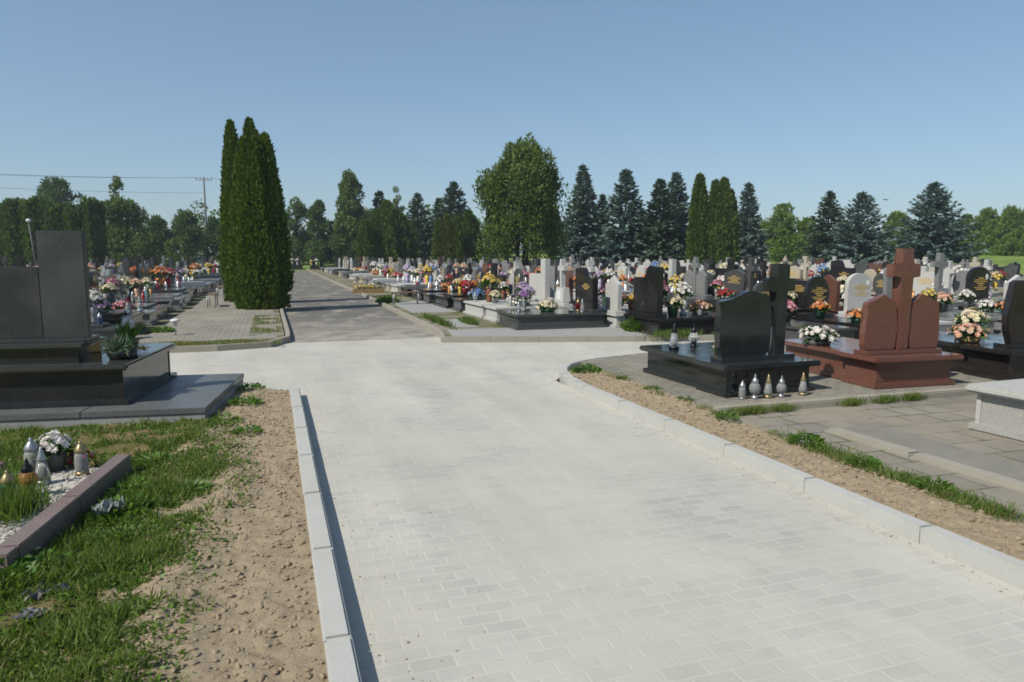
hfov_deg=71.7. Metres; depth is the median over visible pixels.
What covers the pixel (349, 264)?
distant tombs
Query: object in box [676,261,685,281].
tomb
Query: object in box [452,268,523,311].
tomb
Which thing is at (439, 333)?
kerb
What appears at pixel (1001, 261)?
ground
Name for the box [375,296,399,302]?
weed
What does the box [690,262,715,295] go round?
tomb
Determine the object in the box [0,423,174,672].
turf bank
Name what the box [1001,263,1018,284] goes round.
tomb
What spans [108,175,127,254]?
leafy tree
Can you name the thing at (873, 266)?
tomb
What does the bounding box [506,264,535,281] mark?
tomb
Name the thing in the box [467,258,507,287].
tomb
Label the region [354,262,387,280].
tomb
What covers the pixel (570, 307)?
grave lantern
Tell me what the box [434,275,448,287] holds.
bouquet
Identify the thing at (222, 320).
walk
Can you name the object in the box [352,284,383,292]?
flower trough
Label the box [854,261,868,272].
tomb
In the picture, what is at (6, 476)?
grave lantern
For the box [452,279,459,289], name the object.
bouquet
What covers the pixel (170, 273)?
bouquet
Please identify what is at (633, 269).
tomb
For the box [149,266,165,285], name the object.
bouquet
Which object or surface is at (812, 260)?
tomb
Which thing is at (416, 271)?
bouquet
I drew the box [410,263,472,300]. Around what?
tomb
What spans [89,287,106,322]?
bouquet
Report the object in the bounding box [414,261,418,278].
tomb
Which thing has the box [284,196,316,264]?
leafy tree
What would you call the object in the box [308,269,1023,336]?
plot ground beyond
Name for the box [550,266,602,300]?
tomb
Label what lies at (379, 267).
bouquet
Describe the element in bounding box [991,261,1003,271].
tomb
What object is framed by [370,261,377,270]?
bouquet
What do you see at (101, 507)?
cloth scrap
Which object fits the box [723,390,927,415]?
grass
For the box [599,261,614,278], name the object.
tomb
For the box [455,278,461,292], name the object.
bouquet
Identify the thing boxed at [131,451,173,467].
weed
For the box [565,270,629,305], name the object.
tomb
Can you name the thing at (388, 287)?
tomb
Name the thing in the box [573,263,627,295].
tomb
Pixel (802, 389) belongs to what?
grave lantern
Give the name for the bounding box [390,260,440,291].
tomb
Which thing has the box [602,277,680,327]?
tomb
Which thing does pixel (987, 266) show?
tomb
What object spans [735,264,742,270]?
tomb
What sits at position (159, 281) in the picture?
bouquet
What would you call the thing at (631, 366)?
pavement
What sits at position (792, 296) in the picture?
bouquet
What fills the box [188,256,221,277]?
tomb
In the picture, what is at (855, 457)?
weed
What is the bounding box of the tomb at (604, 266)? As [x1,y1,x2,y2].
[573,262,610,288]
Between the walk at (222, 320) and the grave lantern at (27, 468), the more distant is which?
the walk at (222, 320)
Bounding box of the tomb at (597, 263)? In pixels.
[594,259,599,277]
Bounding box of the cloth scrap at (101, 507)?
[91,495,124,514]
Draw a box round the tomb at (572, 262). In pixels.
[568,255,576,276]
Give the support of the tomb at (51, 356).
on the tomb platform
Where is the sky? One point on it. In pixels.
(798, 101)
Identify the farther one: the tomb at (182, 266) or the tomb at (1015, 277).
the tomb at (182, 266)
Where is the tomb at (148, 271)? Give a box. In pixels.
[145,264,204,295]
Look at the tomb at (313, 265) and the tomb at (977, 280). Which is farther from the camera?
the tomb at (313, 265)
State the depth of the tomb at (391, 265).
44.83 m
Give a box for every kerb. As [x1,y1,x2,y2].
[169,308,290,352]
[289,388,360,681]
[306,269,714,342]
[559,352,647,393]
[583,386,1023,590]
[712,387,976,413]
[825,427,1023,492]
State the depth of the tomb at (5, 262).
30.82 m
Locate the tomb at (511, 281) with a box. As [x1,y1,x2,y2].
[506,262,574,296]
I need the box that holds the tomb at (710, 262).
[707,258,714,269]
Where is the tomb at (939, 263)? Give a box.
[927,253,1002,335]
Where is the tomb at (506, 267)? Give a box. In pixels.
[503,260,510,275]
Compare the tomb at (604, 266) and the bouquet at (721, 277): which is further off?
the tomb at (604, 266)
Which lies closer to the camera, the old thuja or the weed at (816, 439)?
the weed at (816, 439)
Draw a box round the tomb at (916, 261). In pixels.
[873,259,934,290]
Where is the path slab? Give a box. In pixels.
[430,319,478,326]
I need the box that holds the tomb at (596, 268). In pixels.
[590,257,629,283]
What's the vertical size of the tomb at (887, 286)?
1.585 m
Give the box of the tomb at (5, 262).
[2,256,8,266]
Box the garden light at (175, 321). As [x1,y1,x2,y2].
[170,318,180,334]
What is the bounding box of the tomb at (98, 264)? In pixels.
[95,258,101,275]
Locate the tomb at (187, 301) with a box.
[115,264,192,305]
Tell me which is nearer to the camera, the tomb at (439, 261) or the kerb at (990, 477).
the kerb at (990, 477)
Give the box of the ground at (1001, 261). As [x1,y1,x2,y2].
[175,254,1023,273]
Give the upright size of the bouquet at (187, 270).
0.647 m
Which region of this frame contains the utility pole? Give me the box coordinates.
[196,178,211,255]
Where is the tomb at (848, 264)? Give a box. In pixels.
[843,260,854,267]
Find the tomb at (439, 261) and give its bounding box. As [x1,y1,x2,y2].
[438,257,440,270]
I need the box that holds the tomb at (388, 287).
[385,260,432,290]
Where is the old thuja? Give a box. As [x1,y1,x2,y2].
[472,131,575,266]
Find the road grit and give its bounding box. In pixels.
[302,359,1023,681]
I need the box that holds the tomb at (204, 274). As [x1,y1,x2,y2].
[195,257,221,274]
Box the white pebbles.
[0,466,100,539]
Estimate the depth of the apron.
15.48 m
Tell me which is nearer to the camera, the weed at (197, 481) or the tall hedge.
the weed at (197, 481)
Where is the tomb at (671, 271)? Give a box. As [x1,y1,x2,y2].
[665,259,676,292]
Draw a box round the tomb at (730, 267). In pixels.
[714,259,734,283]
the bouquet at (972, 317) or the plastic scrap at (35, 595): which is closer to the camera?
the plastic scrap at (35, 595)
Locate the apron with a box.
[448,326,647,336]
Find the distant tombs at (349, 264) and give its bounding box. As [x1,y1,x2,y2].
[29,255,1023,276]
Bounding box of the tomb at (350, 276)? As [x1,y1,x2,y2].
[349,258,380,278]
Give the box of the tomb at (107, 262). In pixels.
[104,257,116,274]
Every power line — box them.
[7,174,206,177]
[12,188,163,192]
[14,175,195,177]
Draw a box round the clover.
[0,407,258,681]
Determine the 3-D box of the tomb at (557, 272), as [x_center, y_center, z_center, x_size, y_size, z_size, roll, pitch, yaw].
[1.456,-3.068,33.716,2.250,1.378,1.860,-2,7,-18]
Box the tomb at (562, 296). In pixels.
[483,259,573,322]
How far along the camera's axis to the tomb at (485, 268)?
26.74 m
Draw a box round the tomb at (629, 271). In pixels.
[599,259,631,279]
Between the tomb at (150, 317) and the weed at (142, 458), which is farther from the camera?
the tomb at (150, 317)
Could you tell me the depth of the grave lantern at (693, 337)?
9.94 m
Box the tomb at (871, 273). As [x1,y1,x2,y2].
[864,269,876,293]
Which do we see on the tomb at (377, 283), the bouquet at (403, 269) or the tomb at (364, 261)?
the bouquet at (403, 269)
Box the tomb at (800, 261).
[797,259,803,267]
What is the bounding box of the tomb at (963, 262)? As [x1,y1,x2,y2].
[957,259,971,269]
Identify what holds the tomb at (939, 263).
on the pavement at (631, 366)
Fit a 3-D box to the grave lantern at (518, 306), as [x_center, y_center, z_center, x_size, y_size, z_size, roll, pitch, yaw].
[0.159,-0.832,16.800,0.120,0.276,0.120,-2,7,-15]
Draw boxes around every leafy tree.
[36,176,86,205]
[104,194,159,269]
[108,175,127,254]
[139,214,175,266]
[163,209,207,268]
[194,215,220,261]
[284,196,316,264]
[304,198,338,265]
[324,228,348,263]
[328,169,368,265]
[355,205,370,228]
[392,186,405,211]
[480,217,512,258]
[540,222,569,259]
[749,222,778,259]
[761,202,811,261]
[789,217,823,254]
[877,210,913,249]
[951,230,993,254]
[952,213,987,247]
[968,206,999,248]
[978,204,1023,247]
[983,228,1023,255]
[1000,210,1023,253]
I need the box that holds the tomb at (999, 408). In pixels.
[965,379,1023,441]
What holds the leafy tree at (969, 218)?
on the plot ground beyond
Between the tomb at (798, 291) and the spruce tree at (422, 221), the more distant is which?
the spruce tree at (422, 221)
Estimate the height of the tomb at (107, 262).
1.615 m
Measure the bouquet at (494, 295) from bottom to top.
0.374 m
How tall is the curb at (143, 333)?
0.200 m
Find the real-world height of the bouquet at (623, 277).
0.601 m
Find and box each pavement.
[581,345,997,409]
[724,395,1023,522]
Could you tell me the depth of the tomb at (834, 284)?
18.10 m
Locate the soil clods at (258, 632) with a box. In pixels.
[74,387,325,681]
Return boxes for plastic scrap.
[12,607,48,618]
[21,581,72,601]
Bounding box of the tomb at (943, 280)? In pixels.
[930,262,954,283]
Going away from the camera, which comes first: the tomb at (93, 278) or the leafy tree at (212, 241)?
the tomb at (93, 278)
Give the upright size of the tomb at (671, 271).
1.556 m
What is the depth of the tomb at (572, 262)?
33.76 m
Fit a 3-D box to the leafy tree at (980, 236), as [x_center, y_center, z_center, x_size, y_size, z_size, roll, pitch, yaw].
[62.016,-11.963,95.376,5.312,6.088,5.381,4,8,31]
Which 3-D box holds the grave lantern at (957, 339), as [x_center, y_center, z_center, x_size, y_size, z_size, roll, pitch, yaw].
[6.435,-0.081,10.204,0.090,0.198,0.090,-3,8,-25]
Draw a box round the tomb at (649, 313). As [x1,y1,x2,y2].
[623,265,714,334]
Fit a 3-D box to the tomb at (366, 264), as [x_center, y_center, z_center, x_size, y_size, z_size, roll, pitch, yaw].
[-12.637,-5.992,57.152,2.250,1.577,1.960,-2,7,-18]
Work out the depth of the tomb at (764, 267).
29.29 m
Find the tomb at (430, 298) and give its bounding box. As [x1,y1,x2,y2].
[422,267,485,303]
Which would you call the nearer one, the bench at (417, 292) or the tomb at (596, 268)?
the bench at (417, 292)
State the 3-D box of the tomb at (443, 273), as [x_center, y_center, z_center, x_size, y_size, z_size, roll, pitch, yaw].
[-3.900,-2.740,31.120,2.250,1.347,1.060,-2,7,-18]
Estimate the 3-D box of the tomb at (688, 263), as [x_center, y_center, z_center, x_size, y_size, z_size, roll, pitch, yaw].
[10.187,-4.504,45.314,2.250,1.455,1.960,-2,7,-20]
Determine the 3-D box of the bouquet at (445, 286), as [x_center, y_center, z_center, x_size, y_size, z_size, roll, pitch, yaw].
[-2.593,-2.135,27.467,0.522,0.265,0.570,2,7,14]
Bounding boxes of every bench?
[206,293,217,307]
[216,286,224,296]
[391,291,420,304]
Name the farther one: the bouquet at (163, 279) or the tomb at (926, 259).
the tomb at (926, 259)
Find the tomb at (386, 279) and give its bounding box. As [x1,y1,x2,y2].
[368,259,410,284]
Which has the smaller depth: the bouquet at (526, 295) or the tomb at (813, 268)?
the bouquet at (526, 295)
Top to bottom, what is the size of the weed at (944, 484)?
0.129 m
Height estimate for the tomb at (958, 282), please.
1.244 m
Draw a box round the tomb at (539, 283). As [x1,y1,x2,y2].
[463,259,554,317]
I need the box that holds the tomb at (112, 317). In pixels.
[12,260,146,331]
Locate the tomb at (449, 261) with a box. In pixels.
[445,258,450,264]
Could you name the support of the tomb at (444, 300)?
on the plot ground beyond
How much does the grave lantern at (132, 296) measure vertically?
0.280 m
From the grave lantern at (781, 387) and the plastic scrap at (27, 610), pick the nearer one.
the plastic scrap at (27, 610)
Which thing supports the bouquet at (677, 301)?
on the tomb at (649, 313)
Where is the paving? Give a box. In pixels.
[170,337,1023,681]
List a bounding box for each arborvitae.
[217,119,238,301]
[225,131,294,309]
[242,115,259,140]
[354,218,377,262]
[368,198,422,264]
[429,218,443,259]
[441,213,453,263]
[450,215,465,264]
[461,208,484,264]
[684,172,710,264]
[706,176,740,269]
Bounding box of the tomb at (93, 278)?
[88,271,175,312]
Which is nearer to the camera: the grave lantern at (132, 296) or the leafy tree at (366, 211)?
the grave lantern at (132, 296)
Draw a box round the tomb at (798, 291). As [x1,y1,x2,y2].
[713,265,809,315]
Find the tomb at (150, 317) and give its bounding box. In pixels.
[130,309,159,325]
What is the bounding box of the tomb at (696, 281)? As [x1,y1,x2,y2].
[626,257,711,304]
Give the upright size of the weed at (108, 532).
0.106 m
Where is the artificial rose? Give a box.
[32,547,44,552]
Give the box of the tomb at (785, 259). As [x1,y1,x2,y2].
[766,256,790,275]
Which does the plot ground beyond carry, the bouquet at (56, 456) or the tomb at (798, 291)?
the tomb at (798, 291)
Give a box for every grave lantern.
[0,470,16,502]
[17,458,38,495]
[23,437,38,469]
[35,447,51,485]
[74,441,89,475]
[97,312,102,324]
[125,302,130,313]
[131,291,134,300]
[137,297,142,310]
[506,292,509,305]
[516,301,520,311]
[568,299,572,311]
[575,298,580,310]
[580,299,584,311]
[669,323,678,349]
[688,324,698,346]
[698,306,701,315]
[738,380,745,399]
[749,373,760,398]
[763,374,772,398]
[776,376,786,397]
[798,372,806,395]
[955,330,961,341]
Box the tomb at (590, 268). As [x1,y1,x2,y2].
[586,260,666,308]
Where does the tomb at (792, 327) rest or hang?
on the pavement at (631, 366)
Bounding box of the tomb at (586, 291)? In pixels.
[496,267,606,329]
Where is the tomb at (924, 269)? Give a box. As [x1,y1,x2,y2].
[921,266,956,296]
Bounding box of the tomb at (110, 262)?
[109,259,115,273]
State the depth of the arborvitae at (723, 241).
60.54 m
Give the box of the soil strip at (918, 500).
[588,380,1023,559]
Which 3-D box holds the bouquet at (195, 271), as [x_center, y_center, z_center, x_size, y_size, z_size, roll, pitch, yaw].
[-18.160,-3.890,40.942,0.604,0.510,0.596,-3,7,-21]
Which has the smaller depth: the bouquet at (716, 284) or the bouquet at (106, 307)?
the bouquet at (106, 307)
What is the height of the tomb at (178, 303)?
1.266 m
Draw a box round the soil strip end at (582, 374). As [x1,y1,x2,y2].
[568,369,627,383]
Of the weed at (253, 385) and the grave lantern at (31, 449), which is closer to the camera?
the grave lantern at (31, 449)
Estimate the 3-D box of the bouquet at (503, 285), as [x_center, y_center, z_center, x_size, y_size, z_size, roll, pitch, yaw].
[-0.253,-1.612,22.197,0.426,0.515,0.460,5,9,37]
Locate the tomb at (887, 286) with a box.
[883,261,997,334]
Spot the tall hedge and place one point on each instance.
(86, 215)
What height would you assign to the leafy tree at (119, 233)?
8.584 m
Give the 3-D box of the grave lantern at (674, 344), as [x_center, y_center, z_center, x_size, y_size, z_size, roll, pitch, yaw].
[2.228,-0.067,9.727,0.139,0.362,0.139,-4,8,-31]
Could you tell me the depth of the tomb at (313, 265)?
88.61 m
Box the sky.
[0,0,1023,256]
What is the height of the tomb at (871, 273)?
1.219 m
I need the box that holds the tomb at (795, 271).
[790,256,810,279]
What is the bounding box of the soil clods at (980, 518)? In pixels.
[560,371,1023,560]
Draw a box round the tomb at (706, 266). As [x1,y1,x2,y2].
[703,262,708,271]
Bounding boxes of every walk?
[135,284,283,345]
[139,288,276,342]
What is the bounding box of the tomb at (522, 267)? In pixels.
[506,261,527,280]
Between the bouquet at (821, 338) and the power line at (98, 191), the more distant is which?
the power line at (98, 191)
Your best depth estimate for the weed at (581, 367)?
10.25 m
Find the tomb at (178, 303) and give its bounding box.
[103,269,184,309]
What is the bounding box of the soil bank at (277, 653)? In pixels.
[34,388,328,681]
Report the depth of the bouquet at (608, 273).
28.19 m
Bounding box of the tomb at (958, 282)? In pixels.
[952,270,1002,308]
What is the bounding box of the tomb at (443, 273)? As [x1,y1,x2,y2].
[396,263,446,294]
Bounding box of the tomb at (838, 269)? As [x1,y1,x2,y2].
[830,260,855,292]
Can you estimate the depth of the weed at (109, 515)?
4.56 m
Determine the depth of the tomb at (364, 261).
58.92 m
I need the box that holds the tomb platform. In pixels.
[0,373,243,431]
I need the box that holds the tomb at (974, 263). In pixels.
[969,257,1003,297]
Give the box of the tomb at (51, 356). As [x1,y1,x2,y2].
[0,230,176,409]
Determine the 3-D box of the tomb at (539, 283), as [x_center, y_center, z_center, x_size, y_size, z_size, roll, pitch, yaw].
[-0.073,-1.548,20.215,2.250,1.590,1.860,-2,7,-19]
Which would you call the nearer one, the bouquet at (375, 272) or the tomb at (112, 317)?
the tomb at (112, 317)
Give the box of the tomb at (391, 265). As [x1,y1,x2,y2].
[358,257,394,282]
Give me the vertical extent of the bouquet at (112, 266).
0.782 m
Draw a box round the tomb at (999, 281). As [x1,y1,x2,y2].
[983,261,1003,286]
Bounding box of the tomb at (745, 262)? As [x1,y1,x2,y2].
[742,257,768,277]
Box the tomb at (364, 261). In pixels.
[338,257,365,275]
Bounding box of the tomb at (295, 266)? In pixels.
[290,253,302,269]
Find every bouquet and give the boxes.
[34,429,76,471]
[64,450,95,467]
[88,263,95,269]
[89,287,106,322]
[90,301,115,312]
[100,282,121,304]
[102,277,120,300]
[107,263,115,273]
[111,300,133,310]
[118,276,131,296]
[129,278,143,296]
[140,277,152,289]
[146,282,159,288]
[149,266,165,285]
[151,279,164,287]
[159,267,167,285]
[161,268,175,286]
[167,272,181,281]
[175,267,184,280]
[183,268,190,279]
[188,264,198,274]
[192,269,201,277]
[201,267,208,273]
[204,262,212,273]
[369,270,379,274]
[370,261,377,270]
[377,263,384,274]
[381,268,389,276]
[387,268,394,275]
[391,272,403,277]
[400,265,412,280]
[406,267,415,279]
[413,268,422,278]
[419,270,430,282]
[420,265,432,283]
[423,263,437,283]
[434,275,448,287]
[439,283,450,289]
[442,273,453,284]
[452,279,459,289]
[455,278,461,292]
[458,280,473,293]
[461,274,473,287]
[466,288,485,298]
[470,280,477,290]
[479,272,498,301]
[487,290,501,302]
[497,282,509,297]
[499,271,508,278]
[512,295,532,305]
[514,289,531,310]
[515,281,526,297]
[521,285,537,304]
[522,270,528,280]
[535,266,540,272]
[536,299,558,311]
[594,270,606,287]
[598,284,604,305]
[603,268,614,281]
[617,274,627,286]
[622,293,626,305]
[623,292,632,309]
[626,283,633,289]
[628,277,633,285]
[660,262,668,270]
[663,281,670,297]
[663,292,685,315]
[668,274,681,293]
[668,281,680,287]
[672,282,696,314]
[678,273,684,289]
[686,300,714,313]
[710,279,723,296]
[715,288,736,297]
[717,275,723,288]
[718,262,726,267]
[786,299,801,320]
[787,291,798,305]
[798,325,842,345]
[808,270,815,279]
[809,299,832,318]
[816,263,828,276]
[837,275,846,292]
[839,290,844,305]
[845,308,861,321]
[920,287,939,299]
[934,292,956,311]
[946,323,990,342]
[952,306,992,335]
[953,265,967,274]
[956,288,976,310]
[971,298,999,311]
[989,300,1003,311]
[991,271,1004,288]
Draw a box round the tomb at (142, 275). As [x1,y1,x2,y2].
[138,264,200,297]
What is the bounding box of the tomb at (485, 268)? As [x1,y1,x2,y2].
[482,263,490,290]
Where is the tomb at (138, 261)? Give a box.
[135,259,141,287]
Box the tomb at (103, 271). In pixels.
[100,266,116,297]
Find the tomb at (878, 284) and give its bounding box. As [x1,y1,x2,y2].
[839,273,882,301]
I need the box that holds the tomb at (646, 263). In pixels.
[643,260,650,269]
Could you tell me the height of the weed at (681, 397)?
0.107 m
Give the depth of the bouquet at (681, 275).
25.47 m
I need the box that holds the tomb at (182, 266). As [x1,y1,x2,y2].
[180,261,221,284]
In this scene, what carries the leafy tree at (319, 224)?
on the plot ground beyond
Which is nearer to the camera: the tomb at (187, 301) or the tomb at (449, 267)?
the tomb at (187, 301)
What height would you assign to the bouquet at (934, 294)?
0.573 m
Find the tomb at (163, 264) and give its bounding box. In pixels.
[159,256,212,291]
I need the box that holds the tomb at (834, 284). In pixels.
[824,274,843,313]
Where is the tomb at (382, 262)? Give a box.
[351,258,383,279]
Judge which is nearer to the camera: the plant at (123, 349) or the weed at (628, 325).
the plant at (123, 349)
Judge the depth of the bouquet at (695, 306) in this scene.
15.91 m
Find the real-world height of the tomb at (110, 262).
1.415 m
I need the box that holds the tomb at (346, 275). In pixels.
[343,257,373,278]
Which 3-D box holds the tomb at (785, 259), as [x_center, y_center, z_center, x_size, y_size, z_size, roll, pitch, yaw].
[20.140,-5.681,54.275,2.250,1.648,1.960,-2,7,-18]
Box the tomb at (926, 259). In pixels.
[923,257,929,269]
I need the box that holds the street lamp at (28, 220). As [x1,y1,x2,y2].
[26,219,35,264]
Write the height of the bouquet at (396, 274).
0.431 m
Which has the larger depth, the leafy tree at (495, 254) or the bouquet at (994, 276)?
the leafy tree at (495, 254)
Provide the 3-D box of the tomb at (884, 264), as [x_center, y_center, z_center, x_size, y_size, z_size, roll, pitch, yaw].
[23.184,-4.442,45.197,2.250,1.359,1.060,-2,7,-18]
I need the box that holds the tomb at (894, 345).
[785,248,963,388]
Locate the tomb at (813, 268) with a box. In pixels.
[808,265,817,278]
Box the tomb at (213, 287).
[168,259,215,289]
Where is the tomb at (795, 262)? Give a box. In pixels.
[790,260,802,278]
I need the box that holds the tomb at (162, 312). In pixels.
[100,303,169,319]
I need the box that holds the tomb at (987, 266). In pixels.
[951,260,999,296]
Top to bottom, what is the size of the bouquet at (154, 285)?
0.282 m
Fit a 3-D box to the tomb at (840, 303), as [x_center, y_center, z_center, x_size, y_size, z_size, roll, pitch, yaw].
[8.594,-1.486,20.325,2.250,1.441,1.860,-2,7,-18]
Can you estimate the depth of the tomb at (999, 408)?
6.81 m
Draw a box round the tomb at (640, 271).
[598,265,645,296]
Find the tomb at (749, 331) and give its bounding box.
[639,264,820,397]
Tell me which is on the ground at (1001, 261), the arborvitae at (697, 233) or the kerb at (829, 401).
the kerb at (829, 401)
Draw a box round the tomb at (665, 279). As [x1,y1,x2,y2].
[603,271,667,295]
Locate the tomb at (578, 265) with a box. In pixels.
[555,262,580,286]
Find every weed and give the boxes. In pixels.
[0,557,46,597]
[4,546,75,581]
[66,618,135,652]
[84,488,157,524]
[90,523,155,545]
[103,474,157,498]
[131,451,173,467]
[147,325,174,332]
[162,477,216,497]
[204,411,243,425]
[226,392,262,405]
[230,424,263,435]
[236,382,266,390]
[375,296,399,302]
[569,363,602,373]
[620,316,642,331]
[644,385,662,389]
[673,395,693,402]
[714,411,740,421]
[784,428,826,446]
[846,451,881,466]
[909,475,956,492]
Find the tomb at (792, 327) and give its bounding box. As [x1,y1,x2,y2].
[752,280,858,338]
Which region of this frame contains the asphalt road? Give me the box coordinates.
[279,271,437,343]
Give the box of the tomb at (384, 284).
[381,267,423,288]
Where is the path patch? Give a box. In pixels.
[391,301,455,312]
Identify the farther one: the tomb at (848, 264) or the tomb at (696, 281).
the tomb at (848, 264)
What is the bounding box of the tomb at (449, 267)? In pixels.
[447,265,456,284]
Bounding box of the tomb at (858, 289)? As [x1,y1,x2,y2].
[834,273,955,331]
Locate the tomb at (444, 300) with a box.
[434,263,507,307]
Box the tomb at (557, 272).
[525,262,559,284]
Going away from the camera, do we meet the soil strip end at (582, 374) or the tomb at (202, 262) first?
the soil strip end at (582, 374)
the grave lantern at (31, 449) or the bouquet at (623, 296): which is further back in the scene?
the bouquet at (623, 296)
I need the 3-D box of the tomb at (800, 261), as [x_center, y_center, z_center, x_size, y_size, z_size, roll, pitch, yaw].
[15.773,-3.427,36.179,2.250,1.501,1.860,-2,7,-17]
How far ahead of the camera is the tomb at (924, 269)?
22.35 m
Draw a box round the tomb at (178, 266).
[176,262,219,285]
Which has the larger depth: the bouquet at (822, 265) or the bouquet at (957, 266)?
the bouquet at (822, 265)
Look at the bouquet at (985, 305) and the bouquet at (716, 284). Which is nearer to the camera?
the bouquet at (985, 305)
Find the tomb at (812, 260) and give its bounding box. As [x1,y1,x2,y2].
[809,256,815,264]
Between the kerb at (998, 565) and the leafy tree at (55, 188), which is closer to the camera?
the kerb at (998, 565)
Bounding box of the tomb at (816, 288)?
[791,276,859,338]
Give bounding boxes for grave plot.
[0,454,131,576]
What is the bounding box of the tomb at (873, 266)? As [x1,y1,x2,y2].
[868,263,877,273]
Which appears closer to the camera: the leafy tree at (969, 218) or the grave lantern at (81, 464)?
the grave lantern at (81, 464)
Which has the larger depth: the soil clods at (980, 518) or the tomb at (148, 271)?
the tomb at (148, 271)
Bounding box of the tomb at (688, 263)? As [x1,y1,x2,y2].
[680,259,690,271]
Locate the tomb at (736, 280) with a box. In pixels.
[663,257,757,310]
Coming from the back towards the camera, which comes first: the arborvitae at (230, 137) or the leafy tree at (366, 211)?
the leafy tree at (366, 211)
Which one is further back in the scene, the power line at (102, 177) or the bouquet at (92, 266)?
the power line at (102, 177)
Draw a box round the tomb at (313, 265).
[309,255,318,268]
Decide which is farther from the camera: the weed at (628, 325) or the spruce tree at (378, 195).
the spruce tree at (378, 195)
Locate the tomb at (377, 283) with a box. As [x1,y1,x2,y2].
[374,266,415,286]
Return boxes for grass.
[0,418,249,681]
[0,458,65,526]
[158,314,280,345]
[158,314,281,345]
[372,294,712,338]
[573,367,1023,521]
[574,364,1023,523]
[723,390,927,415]
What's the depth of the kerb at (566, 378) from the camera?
10.08 m
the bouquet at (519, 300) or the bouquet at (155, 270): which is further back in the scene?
the bouquet at (155, 270)
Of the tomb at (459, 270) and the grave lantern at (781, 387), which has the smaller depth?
the grave lantern at (781, 387)
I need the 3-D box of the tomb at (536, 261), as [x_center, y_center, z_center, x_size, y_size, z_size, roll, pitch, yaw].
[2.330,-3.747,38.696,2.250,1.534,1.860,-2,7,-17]
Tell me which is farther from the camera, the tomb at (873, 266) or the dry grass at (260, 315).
the tomb at (873, 266)
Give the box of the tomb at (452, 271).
[402,269,454,296]
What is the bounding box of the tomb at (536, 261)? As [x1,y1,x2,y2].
[534,258,540,273]
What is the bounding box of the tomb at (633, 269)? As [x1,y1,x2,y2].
[624,261,635,274]
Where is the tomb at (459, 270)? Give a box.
[457,267,462,284]
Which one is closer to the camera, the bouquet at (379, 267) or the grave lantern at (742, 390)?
the grave lantern at (742, 390)
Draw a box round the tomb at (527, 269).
[526,266,529,279]
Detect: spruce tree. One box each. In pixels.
[369,190,383,217]
[405,192,434,262]
[429,180,487,259]
[431,197,444,226]
[555,163,606,265]
[584,193,614,265]
[593,168,656,263]
[630,178,685,263]
[655,171,690,259]
[737,182,769,263]
[796,190,849,262]
[818,190,900,263]
[882,181,990,266]
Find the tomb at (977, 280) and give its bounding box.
[953,266,1001,312]
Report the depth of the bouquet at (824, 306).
14.86 m
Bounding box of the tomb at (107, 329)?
[92,322,122,343]
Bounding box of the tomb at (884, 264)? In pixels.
[882,261,891,268]
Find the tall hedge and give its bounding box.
[0,194,110,266]
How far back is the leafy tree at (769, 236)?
96.20 m
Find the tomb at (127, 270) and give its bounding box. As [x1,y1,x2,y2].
[122,258,194,300]
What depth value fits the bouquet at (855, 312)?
14.14 m
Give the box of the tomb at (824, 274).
[821,271,873,291]
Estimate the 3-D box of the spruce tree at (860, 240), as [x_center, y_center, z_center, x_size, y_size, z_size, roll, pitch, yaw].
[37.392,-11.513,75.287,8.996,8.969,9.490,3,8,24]
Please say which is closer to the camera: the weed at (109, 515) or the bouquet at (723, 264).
the weed at (109, 515)
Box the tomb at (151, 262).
[150,257,153,279]
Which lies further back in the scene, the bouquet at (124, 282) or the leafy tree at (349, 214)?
the leafy tree at (349, 214)
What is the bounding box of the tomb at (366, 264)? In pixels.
[340,257,368,276]
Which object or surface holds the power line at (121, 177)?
attached to the utility pole
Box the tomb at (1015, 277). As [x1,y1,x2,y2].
[1003,275,1023,300]
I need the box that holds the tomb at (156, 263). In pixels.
[151,256,208,293]
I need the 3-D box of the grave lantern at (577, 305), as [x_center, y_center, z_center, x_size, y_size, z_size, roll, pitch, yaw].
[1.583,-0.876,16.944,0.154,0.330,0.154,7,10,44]
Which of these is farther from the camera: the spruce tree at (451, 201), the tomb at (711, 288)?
the spruce tree at (451, 201)
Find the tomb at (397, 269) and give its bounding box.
[362,257,402,284]
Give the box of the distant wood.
[106,198,999,258]
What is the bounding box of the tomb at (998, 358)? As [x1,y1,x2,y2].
[936,280,1023,380]
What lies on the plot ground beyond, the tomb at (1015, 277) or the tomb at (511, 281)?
the tomb at (511, 281)
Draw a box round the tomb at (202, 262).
[201,257,217,273]
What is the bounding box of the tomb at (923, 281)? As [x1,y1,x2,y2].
[871,261,962,308]
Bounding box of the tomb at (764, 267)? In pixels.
[744,260,768,284]
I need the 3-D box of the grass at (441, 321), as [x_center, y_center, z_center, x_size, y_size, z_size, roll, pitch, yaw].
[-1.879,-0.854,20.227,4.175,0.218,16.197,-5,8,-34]
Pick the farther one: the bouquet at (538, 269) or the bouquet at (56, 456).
the bouquet at (538, 269)
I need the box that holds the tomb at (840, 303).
[769,264,842,304]
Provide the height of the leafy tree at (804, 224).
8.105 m
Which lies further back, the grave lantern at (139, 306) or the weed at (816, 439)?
the grave lantern at (139, 306)
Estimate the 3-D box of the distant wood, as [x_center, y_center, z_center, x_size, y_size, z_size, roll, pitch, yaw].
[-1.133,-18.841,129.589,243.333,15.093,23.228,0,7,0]
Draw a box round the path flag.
[841,424,1023,481]

